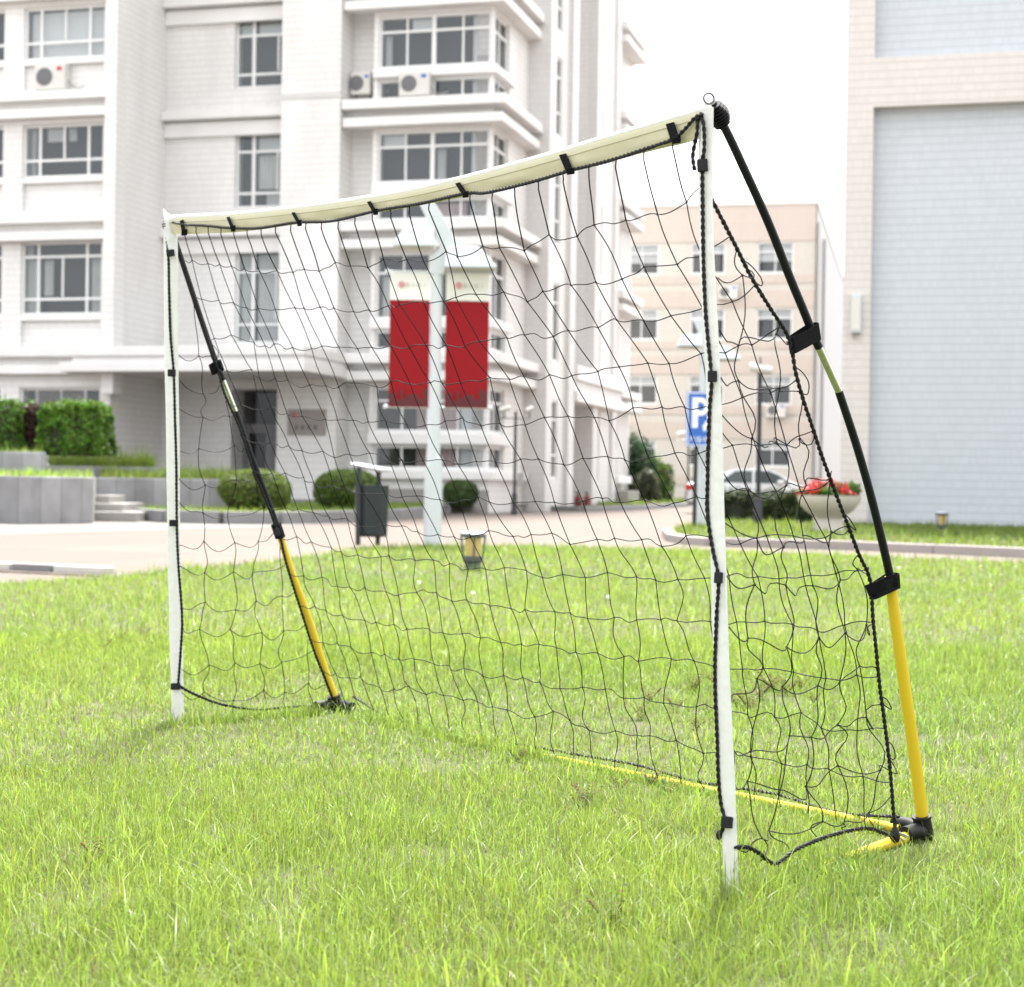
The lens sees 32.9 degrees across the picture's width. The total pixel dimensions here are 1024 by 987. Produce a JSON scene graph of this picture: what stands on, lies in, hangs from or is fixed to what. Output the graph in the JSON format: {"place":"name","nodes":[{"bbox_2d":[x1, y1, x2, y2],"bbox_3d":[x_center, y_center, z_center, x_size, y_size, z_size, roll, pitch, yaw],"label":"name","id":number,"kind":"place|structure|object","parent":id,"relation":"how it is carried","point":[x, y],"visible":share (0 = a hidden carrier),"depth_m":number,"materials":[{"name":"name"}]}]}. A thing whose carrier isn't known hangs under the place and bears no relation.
{"place":"outdoors","nodes":[
{"label":"outdoors","id":0,"kind":"place"},
{"bbox_2d":[0,521,347,534],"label":"pavement","id":1,"kind":"structure","parent":0,"point":[5,529],"depth_m":29.48,"materials":[{"name":"grey concrete"}]},
{"bbox_2d":[0,476,96,523],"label":"granite planter","id":2,"kind":"object","parent":1,"relation":"on","point":[43,500],"visible":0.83,"depth_m":30.71,"materials":[{"name":"grey stone"}]},
{"bbox_2d":[0,452,46,472],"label":"planter","id":3,"kind":"object","parent":2,"relation":"on","point":[22,461],"visible":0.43,"depth_m":35.52,"materials":[{"name":"concrete"}]},
{"bbox_2d":[0,394,34,451],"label":"hedge","id":4,"kind":"object","parent":3,"relation":"on","point":[12,428],"visible":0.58,"depth_m":36.69,"materials":[{"name":"green plant"}]},
{"bbox_2d":[18,401,44,451],"bbox_3d":[-10.143,-1.402,37.294,0.689,1.148,1.184,1,0,0],"label":"hedge","id":5,"kind":"object","parent":3,"relation":"on","point":[30,437],"visible":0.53,"depth_m":36.83,"materials":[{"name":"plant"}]},
{"bbox_2d":[34,396,119,456],"bbox_3d":[-9.329,-1.425,37.173,1.616,1.283,1.582,1,0,0],"label":"hedge","id":6,"kind":"object","parent":3,"relation":"on","point":[77,428],"visible":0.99,"depth_m":36.59,"materials":[{"name":"green plant"}]},
{"bbox_2d":[0,437,239,478],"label":"terrace grass","id":7,"kind":"structure","parent":2,"relation":"on","point":[122,460],"depth_m":37.37,"materials":[{"name":"green plant"}]},
{"bbox_2d":[94,495,145,521],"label":"granite steps","id":8,"kind":"structure","parent":1,"relation":"on","point":[113,508],"depth_m":33.50,"materials":[{"name":"grey stone"}]},
{"bbox_2d":[97,478,237,508],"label":"terrace wall","id":9,"kind":"structure","parent":1,"relation":"on","point":[147,492],"depth_m":36.25,"materials":[{"name":"concrete"}]},
{"bbox_2d":[0,505,1021,582],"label":"plaza","id":10,"kind":"structure","parent":0,"point":[130,550],"depth_m":24.61,"materials":[{"name":"beige concrete"}]},
{"bbox_2d":[0,562,18,569],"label":"painted kerb stone","id":11,"kind":"object","parent":10,"relation":"on","point":[5,565],"visible":0.63,"depth_m":14.94,"materials":[{"name":"white paint"}]},
{"bbox_2d":[12,563,60,571],"bbox_3d":[-4.072,0.633,14.874,0.433,0.064,0.150,1,0,27],"label":"painted kerb stone","id":12,"kind":"object","parent":10,"relation":"on","point":[37,567],"visible":0.84,"depth_m":14.80,"materials":[{"name":"black paint"}]},
{"bbox_2d":[53,564,113,574],"bbox_3d":[-3.612,0.641,14.644,0.536,0.064,0.150,1,0,27],"label":"painted kerb stone","id":13,"kind":"object","parent":10,"relation":"on","point":[78,569],"visible":0.97,"depth_m":14.57,"materials":[{"name":"white paint"}]},
{"bbox_2d":[47,466,205,494],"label":"back terrace","id":14,"kind":"structure","parent":10,"relation":"on","point":[95,469],"depth_m":40.32,"materials":[{"name":"concrete"}]},
{"bbox_2d":[135,504,450,523],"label":"granite kerb","id":15,"kind":"structure","parent":10,"relation":"on","point":[186,516],"depth_m":33.20,"materials":[{"name":"grey stone"}]},
{"bbox_2d":[162,505,460,523],"bbox_3d":[-4.108,0.429,45.806,6.472,0.220,26.126,1,0,15],"label":"planting bed","id":16,"kind":"object","parent":10,"relation":"on","point":[455,509],"visible":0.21,"depth_m":49.46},
{"bbox_2d":[216,468,292,510],"bbox_3d":[-5.274,-0.068,35.521,1.570,0.928,1.424,1,0,0],"label":"ball bush","id":17,"kind":"object","parent":16,"relation":"on","point":[245,493],"visible":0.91,"depth_m":35.03,"materials":[{"name":"green plant"}]},
{"bbox_2d":[140,499,445,511],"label":"grass strip","id":18,"kind":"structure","parent":16,"relation":"on","point":[318,507],"depth_m":36.68,"materials":[{"name":"green plant"}]},
{"bbox_2d":[312,468,375,508],"bbox_3d":[-3.696,-0.085,38.986,1.629,0.974,1.416,1,0,0],"label":"ball bush","id":19,"kind":"object","parent":16,"relation":"on","point":[328,496],"visible":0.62,"depth_m":38.52,"materials":[{"name":"green plant"}]},
{"bbox_2d":[443,479,479,507],"bbox_3d":[-1.395,-0.008,47.489,1.022,0.800,0.929,1,0,0],"label":"ball bush","id":20,"kind":"object","parent":16,"relation":"on","point":[464,489],"visible":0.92,"depth_m":47.19,"materials":[{"name":"green plant"}]},
{"bbox_2d":[0,0,646,512],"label":"dormitory building","id":21,"kind":"structure","parent":10,"relation":"on","point":[192,106],"depth_m":51.15,"materials":[{"name":"white paint"}]},
{"bbox_2d":[34,63,84,90],"bbox_3d":[-13.033,-11.982,50.116,1.481,0.810,0.372,1,0,15],"label":"air conditioner","id":22,"kind":"object","parent":21,"relation":"on","point":[52,76],"visible":1,"depth_m":50.01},
{"bbox_2d":[21,388,99,406],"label":"window","id":23,"kind":"structure","parent":21,"relation":"in","point":[22,389],"depth_m":50.31,"materials":[{"name":"white plastic"}]},
{"bbox_2d":[22,241,101,314],"bbox_3d":[-12.984,-6.226,50.389,2.605,2.120,0.214,1,0,15],"label":"window","id":24,"kind":"structure","parent":21,"relation":"in","point":[34,299],"depth_m":50.49,"materials":[{"name":"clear glass"}]},
{"bbox_2d":[24,123,103,177],"bbox_3d":[-12.929,-9.916,50.371,2.605,1.540,0.214,1,0,15],"label":"window","id":25,"kind":"structure","parent":21,"relation":"in","point":[54,135],"depth_m":50.48,"materials":[{"name":"white plastic"}]},
{"bbox_2d":[25,4,104,60],"bbox_3d":[-12.882,-13.325,50.343,2.605,1.520,0.190,1,0,15],"label":"window","id":26,"kind":"structure","parent":21,"relation":"in","point":[77,34],"depth_m":50.41,"materials":[{"name":"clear glass"}]},
{"bbox_2d":[236,253,278,342],"bbox_3d":[-7.436,-5.938,52.361,1.772,2.839,0.214,1,0,15],"label":"window","id":27,"kind":"structure","parent":21,"relation":"in","point":[266,265],"depth_m":52.45,"materials":[{"name":"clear glass"}]},
{"bbox_2d":[246,430,268,468],"bbox_3d":[-7.808,-0.918,53.159,0.751,2.073,0.090,1,0,15],"label":"door frame","id":28,"kind":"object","parent":21,"relation":"in","point":[248,432],"depth_m":53.14,"materials":[{"name":"grey glass"}]},
{"bbox_2d":[236,134,280,207],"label":"window","id":29,"kind":"structure","parent":21,"relation":"in","point":[267,163],"depth_m":52.39,"materials":[{"name":"white plastic"}]},
{"bbox_2d":[236,20,281,87],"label":"window","id":30,"kind":"structure","parent":21,"relation":"in","point":[269,29],"depth_m":52.38,"materials":[{"name":"white glass"}]},
{"bbox_2d":[272,430,276,470],"bbox_3d":[-7.072,-0.907,52.956,0.511,2.073,0.090,1,0,15],"label":"door","id":31,"kind":"structure","parent":21,"relation":"in","point":[274,431],"depth_m":53.02,"materials":[{"name":"grey glass"}]},
{"bbox_2d":[287,409,325,434],"bbox_3d":[-6.014,-2.092,50.865,1.189,0.754,0.062,1,0,15],"label":"plaque","id":32,"kind":"object","parent":21,"relation":"attached to","point":[300,426],"depth_m":50.84,"materials":[{"name":"grey metal"}]},
{"bbox_2d":[349,71,388,98],"bbox_3d":[-4.204,-12.063,51.260,1.150,0.710,0.372,1,0,15],"label":"air conditioner","id":33,"kind":"object","parent":21,"relation":"attached to","point":[360,84],"visible":0.95,"depth_m":51.16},
{"bbox_2d":[375,330,445,349],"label":"window","id":34,"kind":"structure","parent":21,"relation":"in","point":[443,331],"depth_m":50.93,"materials":[{"name":"white glass"}]},
{"bbox_2d":[399,71,447,96],"bbox_3d":[-2.547,-11.826,50.288,1.426,0.750,0.372,1,0,15],"label":"air conditioner","id":35,"kind":"object","parent":21,"relation":"on","point":[414,83],"visible":0.96,"depth_m":50.18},
{"bbox_2d":[374,387,484,431],"bbox_3d":[-2.368,-2.439,50.634,3.407,1.300,0.214,1,0,15],"label":"window","id":36,"kind":"structure","parent":21,"relation":"in","point":[449,414],"depth_m":50.62,"materials":[{"name":"white glass"}]},
{"bbox_2d":[374,445,484,469],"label":"window","id":37,"kind":"structure","parent":21,"relation":"in","point":[446,452],"depth_m":50.57,"materials":[{"name":"white glass"}]},
{"bbox_2d":[376,251,487,318],"bbox_3d":[-2.314,-6.049,50.617,3.407,1.920,0.214,1,0,15],"label":"window","id":38,"kind":"structure","parent":21,"relation":"in","point":[386,279],"depth_m":50.94,"materials":[{"name":"white glass"}]},
{"bbox_2d":[377,197,487,219],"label":"window","id":39,"kind":"structure","parent":21,"relation":"in","point":[458,210],"depth_m":50.48,"materials":[{"name":"white glass"}]},
{"bbox_2d":[378,128,488,182],"bbox_3d":[-2.258,-9.808,50.599,3.407,1.500,0.214,1,0,15],"label":"window","id":40,"kind":"structure","parent":21,"relation":"in","point":[390,142],"depth_m":50.59,"materials":[{"name":"white plastic"}]},
{"bbox_2d":[379,76,489,97],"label":"window","id":41,"kind":"structure","parent":21,"relation":"in","point":[475,82],"depth_m":50.37,"materials":[{"name":"white plastic"}]},
{"bbox_2d":[379,11,490,68],"bbox_3d":[-2.208,-13.168,50.583,3.407,1.520,0.214,1,0,15],"label":"window","id":42,"kind":"structure","parent":21,"relation":"in","point":[421,25],"depth_m":50.51,"materials":[{"name":"white plastic"}]},
{"bbox_2d":[483,253,503,321],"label":"window","id":43,"kind":"structure","parent":21,"relation":"in","point":[501,277],"depth_m":51.40,"materials":[{"name":"white plastic"}]},
{"bbox_2d":[488,447,500,469],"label":"window","id":44,"kind":"structure","parent":21,"relation":"in","point":[492,448],"depth_m":51.11,"materials":[{"name":"white plastic"}]},
{"bbox_2d":[484,200,504,217],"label":"window","id":45,"kind":"structure","parent":21,"relation":"in","point":[496,203],"depth_m":51.16,"materials":[{"name":"white plastic"}]},
{"bbox_2d":[484,130,505,169],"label":"window","id":46,"kind":"structure","parent":21,"relation":"in","point":[497,151],"depth_m":50.93,"materials":[{"name":"white plastic"}]},
{"bbox_2d":[489,388,501,433],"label":"window","id":47,"kind":"structure","parent":21,"relation":"in","point":[492,402],"depth_m":51.14,"materials":[{"name":"white plastic"}]},
{"bbox_2d":[486,78,505,92],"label":"window","id":48,"kind":"structure","parent":21,"relation":"in","point":[497,83],"depth_m":50.85,"materials":[{"name":"white plastic"}]},
{"bbox_2d":[490,331,502,352],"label":"window","id":49,"kind":"structure","parent":21,"relation":"in","point":[494,334],"depth_m":51.34,"materials":[{"name":"white plastic"}]},
{"bbox_2d":[486,14,506,71],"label":"window","id":50,"kind":"structure","parent":21,"relation":"in","point":[499,21],"depth_m":50.90,"materials":[{"name":"white plastic"}]},
{"bbox_2d":[551,400,555,478],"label":"window","id":51,"kind":"structure","parent":21,"relation":"in","point":[553,401],"depth_m":56.72,"materials":[{"name":"white plastic"}]},
{"bbox_2d":[553,283,557,361],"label":"window","id":52,"kind":"structure","parent":21,"relation":"in","point":[556,285],"depth_m":56.69,"materials":[{"name":"white plastic"}]},
{"bbox_2d":[555,176,559,244],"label":"window","id":53,"kind":"structure","parent":21,"relation":"in","point":[557,185],"depth_m":56.67,"materials":[{"name":"white plastic"}]},
{"bbox_2d":[556,57,561,136],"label":"window","id":54,"kind":"structure","parent":21,"relation":"in","point":[559,71],"depth_m":56.66,"materials":[{"name":"white plastic"}]},
{"bbox_2d":[558,0,561,32],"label":"window","id":55,"kind":"structure","parent":21,"relation":"in","point":[560,4],"depth_m":56.65,"materials":[{"name":"white plastic"}]},
{"bbox_2d":[350,463,391,544],"bbox_3d":[-1.800,0.134,22.045,0.481,1.040,0.488,1,0,14],"label":"litter bin","id":56,"kind":"object","parent":10,"relation":"on","point":[366,514],"visible":0.94,"depth_m":21.86,"materials":[{"name":"metal"}]},
{"bbox_2d":[383,203,496,545],"bbox_3d":[-0.919,-1.459,21.913,1.413,4.419,0.422,1,0,0],"label":"street lamp","id":57,"kind":"object","parent":10,"relation":"on","point":[473,263],"visible":0.91,"depth_m":21.84,"materials":[{"name":"white metal"}]},
{"bbox_2d":[388,272,429,406],"bbox_3d":[-1.293,-1.937,21.885,0.503,1.689,0.048,1,0,0],"label":"banner","id":58,"kind":"object","parent":57,"relation":"hanging from","point":[406,287],"visible":0.96,"depth_m":21.89,"materials":[{"name":"red fabric"}]},
{"bbox_2d":[444,273,489,407],"bbox_3d":[-0.567,-1.926,21.885,0.544,1.689,0.048,1,0,0],"label":"banner","id":59,"kind":"object","parent":57,"relation":"hanging from","point":[476,312],"visible":0.94,"depth_m":21.89,"materials":[{"name":"red fabric"}]},
{"bbox_2d":[499,405,532,514],"bbox_3d":[0.094,-0.911,47.597,0.944,3.006,0.182,1,0,0],"label":"lamp post","id":60,"kind":"object","parent":10,"relation":"on","point":[520,482],"visible":0.91,"depth_m":47.56,"materials":[{"name":"grey metal"}]},
{"bbox_2d":[574,492,581,505],"bbox_3d":[2.296,0.249,60.167,0.260,0.610,0.253,1,0,0],"label":"fire extinguisher","id":61,"kind":"object","parent":10,"relation":"on","point":[577,498],"visible":0.61,"depth_m":60.06,"materials":[{"name":"red paint"}]},
{"bbox_2d":[551,503,689,511],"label":"road kerb","id":62,"kind":"structure","parent":10,"relation":"on","point":[601,508],"depth_m":57.93,"materials":[{"name":"grey concrete"}]},
{"bbox_2d":[582,501,686,506],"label":"verge","id":63,"kind":"structure","parent":10,"relation":"on","point":[629,504],"depth_m":62.47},
{"bbox_2d":[628,429,658,490],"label":"shrub","id":64,"kind":"object","parent":63,"relation":"on","point":[637,451],"visible":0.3,"depth_m":72.48,"materials":[{"name":"green plant"}]},
{"bbox_2d":[630,467,661,501],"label":"shrub","id":65,"kind":"object","parent":63,"relation":"on","point":[647,480],"visible":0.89,"depth_m":70.64,"materials":[{"name":"green plant"}]},
{"bbox_2d":[645,455,675,500],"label":"shrub","id":66,"kind":"object","parent":63,"relation":"on","point":[661,470],"visible":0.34,"depth_m":73.74,"materials":[{"name":"green plant"}]},
{"bbox_2d":[677,431,692,501],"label":"lamp post","id":67,"kind":"object","parent":63,"relation":"on","point":[681,434],"visible":0.28,"depth_m":77.11,"materials":[{"name":"white metal"}]},
{"bbox_2d":[629,199,842,498],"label":"office block","id":68,"kind":"structure","parent":10,"relation":"on","point":[801,227],"depth_m":91.10,"materials":[{"name":"beige paint"}]},
{"bbox_2d":[629,375,656,404],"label":"window","id":69,"kind":"structure","parent":68,"relation":"in","point":[647,380],"depth_m":92.17,"materials":[{"name":"white plastic"}]},
{"bbox_2d":[630,309,657,339],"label":"window","id":70,"kind":"structure","parent":68,"relation":"in","point":[648,314],"depth_m":92.08,"materials":[{"name":"white plastic"}]},
{"bbox_2d":[631,244,658,274],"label":"window","id":71,"kind":"structure","parent":68,"relation":"in","point":[644,249],"depth_m":92.15,"materials":[{"name":"white glass"}]},
{"bbox_2d":[689,375,723,403],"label":"window","id":72,"kind":"structure","parent":68,"relation":"in","point":[695,380],"depth_m":91.50,"materials":[{"name":"white glass"}]},
{"bbox_2d":[690,308,724,339],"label":"window","id":73,"kind":"structure","parent":68,"relation":"in","point":[697,314],"depth_m":91.43,"materials":[{"name":"white glass"}]},
{"bbox_2d":[691,243,725,273],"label":"window","id":74,"kind":"structure","parent":68,"relation":"in","point":[721,248],"depth_m":91.34,"materials":[{"name":"white glass"}]},
{"bbox_2d":[718,285,746,300],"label":"air conditioner","id":75,"kind":"object","parent":68,"relation":"attached to","point":[732,291],"visible":0.89,"depth_m":90.51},
{"bbox_2d":[754,441,790,466],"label":"window","id":76,"kind":"structure","parent":68,"relation":"in","point":[772,447],"depth_m":90.59,"materials":[{"name":"white glass"}]},
{"bbox_2d":[755,375,791,404],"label":"window","id":77,"kind":"structure","parent":68,"relation":"in","point":[771,380],"depth_m":90.59,"materials":[{"name":"white glass"}]},
{"bbox_2d":[756,308,792,339],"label":"window","id":78,"kind":"structure","parent":68,"relation":"in","point":[764,313],"depth_m":90.59,"materials":[{"name":"white glass"}]},
{"bbox_2d":[757,242,793,273],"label":"window","id":79,"kind":"structure","parent":68,"relation":"in","point":[765,247],"depth_m":90.65,"materials":[{"name":"white glass"}]},
{"bbox_2d":[766,403,795,418],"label":"air conditioner","id":80,"kind":"object","parent":68,"relation":"attached to","point":[780,408],"visible":0.91,"depth_m":89.97,"materials":[{"name":"white metal"}]},
{"bbox_2d":[685,468,802,504],"bbox_3d":[7.803,-0.069,54.949,4.620,1.470,1.980,1,0,6],"label":"parked car","id":81,"kind":"object","parent":10,"relation":"on","point":[735,479],"visible":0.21,"depth_m":54.21,"materials":[{"name":"silver metal"}]},
{"bbox_2d":[662,529,1023,557],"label":"verge kerb","id":82,"kind":"structure","parent":10,"relation":"on","point":[670,535],"depth_m":23.47,"materials":[{"name":"concrete"}]},
{"bbox_2d":[670,513,1023,547],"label":"grass verge","id":83,"kind":"object","parent":10,"relation":"on","point":[876,536],"depth_m":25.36,"materials":[{"name":"green plant"}]},
{"bbox_2d":[686,391,706,525],"bbox_3d":[3.448,-0.539,31.579,0.608,2.616,0.119,1,0,-4],"label":"parking sign","id":84,"kind":"object","parent":83,"relation":"on","point":[697,419],"visible":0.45,"depth_m":31.52,"materials":[{"name":"blue metal"}]},
{"bbox_2d":[676,319,740,525],"bbox_3d":[3.621,-1.231,32.150,1.173,3.999,0.381,1,0,0],"label":"street lamp","id":85,"kind":"object","parent":83,"relation":"on","point":[697,340],"visible":0.58,"depth_m":32.07,"materials":[{"name":"white metal"}]},
{"bbox_2d":[749,356,771,524],"bbox_3d":[4.821,-0.973,33.872,0.427,3.402,0.237,1,0,0],"label":"lamp post","id":86,"kind":"object","parent":83,"relation":"on","point":[764,369],"visible":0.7,"depth_m":33.85,"materials":[{"name":"grey metal"}]},
{"bbox_2d":[724,484,798,521],"bbox_3d":[5.394,0.268,37.866,2.298,0.920,1.496,1,0,0],"label":"hedge","id":87,"kind":"object","parent":83,"relation":"on","point":[736,504],"visible":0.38,"depth_m":37.30,"materials":[{"name":"green plant"}]},
{"bbox_2d":[795,503,813,522],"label":"hedge","id":88,"kind":"object","parent":83,"relation":"on","point":[804,514],"visible":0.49,"depth_m":35.64,"materials":[{"name":"green plant"}]},
{"bbox_2d":[795,476,862,531],"bbox_3d":[5.292,0.237,28.995,1.111,1.044,1.066,1,0,0],"label":"flower bowl","id":89,"kind":"object","parent":83,"relation":"on","point":[848,494],"visible":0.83,"depth_m":28.71,"materials":[{"name":"concrete"}]},
{"bbox_2d":[935,512,948,529],"bbox_3d":[7.449,0.515,30.093,0.230,0.401,0.230,1,0,0],"label":"lawn lamp","id":90,"kind":"object","parent":83,"relation":"on","point":[942,522],"visible":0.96,"depth_m":30.03,"materials":[{"name":"yellow metal"}]},
{"bbox_2d":[840,0,1023,526],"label":"tiled building","id":91,"kind":"structure","parent":10,"relation":"on","point":[933,364],"depth_m":35.74,"materials":[{"name":"white tile"}]},
{"bbox_2d":[850,294,861,338],"bbox_3d":[7.098,-3.650,35.825,0.210,0.915,0.172,1,0,15],"label":"wall light box","id":92,"kind":"object","parent":91,"relation":"attached to","point":[856,307],"visible":1,"depth_m":35.74,"materials":[{"name":"white paint"}]},
{"bbox_2d":[0,538,1023,986],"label":"lawn","id":93,"kind":"structure","parent":0,"point":[560,734],"depth_m":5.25,"materials":[{"name":"green plant"}]},
{"bbox_2d":[79,836,114,859],"bbox_3d":[-0.836,0.714,3.494,0.069,0.048,0.076,1,0,-2],"label":"weed","id":94,"kind":"object","parent":93,"relation":"on","point":[82,844],"visible":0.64,"depth_m":3.51,"materials":[{"name":"green plant"}]},
{"bbox_2d":[460,531,485,570],"bbox_3d":[-0.348,0.537,15.527,0.234,0.407,0.234,1,0,0],"label":"lawn lamp","id":95,"kind":"object","parent":93,"relation":"on","point":[471,557],"visible":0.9,"depth_m":15.46,"materials":[{"name":"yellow metal"}]},
{"bbox_2d":[162,92,933,895],"bbox_3d":[-0.048,-0.047,4.588,0.856,1.659,2.743,1,0,-34],"label":"soccer goal","id":96,"kind":"object","parent":93,"relation":"on","point":[700,124],"visible":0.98,"depth_m":3.82,"materials":[{"name":"black fabric"}]},
{"bbox_2d":[572,782,604,802],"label":"weed","id":97,"kind":"object","parent":93,"relation":"on","point":[577,790],"visible":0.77,"depth_m":4.20,"materials":[{"name":"green plant"}]},
{"bbox_2d":[584,882,629,923],"bbox_3d":[0.173,0.723,3.043,0.100,0.065,0.068,1,0,-35],"label":"weed","id":98,"kind":"object","parent":93,"relation":"on","point":[594,904],"visible":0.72,"depth_m":3.05,"materials":[{"name":"green plant"}]},
{"bbox_2d":[634,763,665,784],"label":"weed","id":99,"kind":"object","parent":93,"relation":"on","point":[653,777],"visible":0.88,"depth_m":4.49,"materials":[{"name":"green plant"}]},
{"bbox_2d":[638,684,661,699],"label":"weed","id":100,"kind":"object","parent":93,"relation":"on","point":[654,694],"visible":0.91,"depth_m":6.23,"materials":[{"name":"green plant"}]},
{"bbox_2d":[683,671,701,690],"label":"weed","id":101,"kind":"object","parent":93,"relation":"on","point":[694,685],"visible":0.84,"depth_m":6.51,"materials":[{"name":"green plant"}]},
{"bbox_2d":[736,690,763,708],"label":"weed","id":102,"kind":"object","parent":93,"relation":"on","point":[745,702],"visible":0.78,"depth_m":6.04,"materials":[{"name":"green plant"}]},
{"bbox_2d":[746,675,776,695],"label":"weed","id":103,"kind":"object","parent":93,"relation":"on","point":[767,688],"visible":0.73,"depth_m":6.36,"materials":[{"name":"green plant"}]},
{"bbox_2d":[755,668,787,689],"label":"weed","id":104,"kind":"object","parent":93,"relation":"on","point":[763,678],"visible":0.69,"depth_m":6.62,"materials":[{"name":"green plant"}]},
{"bbox_2d":[771,675,798,693],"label":"weed","id":105,"kind":"object","parent":93,"relation":"on","point":[790,688],"visible":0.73,"depth_m":6.50,"materials":[{"name":"green plant"}]},
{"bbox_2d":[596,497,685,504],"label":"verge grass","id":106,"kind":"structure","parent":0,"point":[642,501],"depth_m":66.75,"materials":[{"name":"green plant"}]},
{"bbox_2d":[632,0,847,273],"label":"sky","id":107,"kind":"structure","parent":0,"point":[778,67],"materials":[{"name":"white"}]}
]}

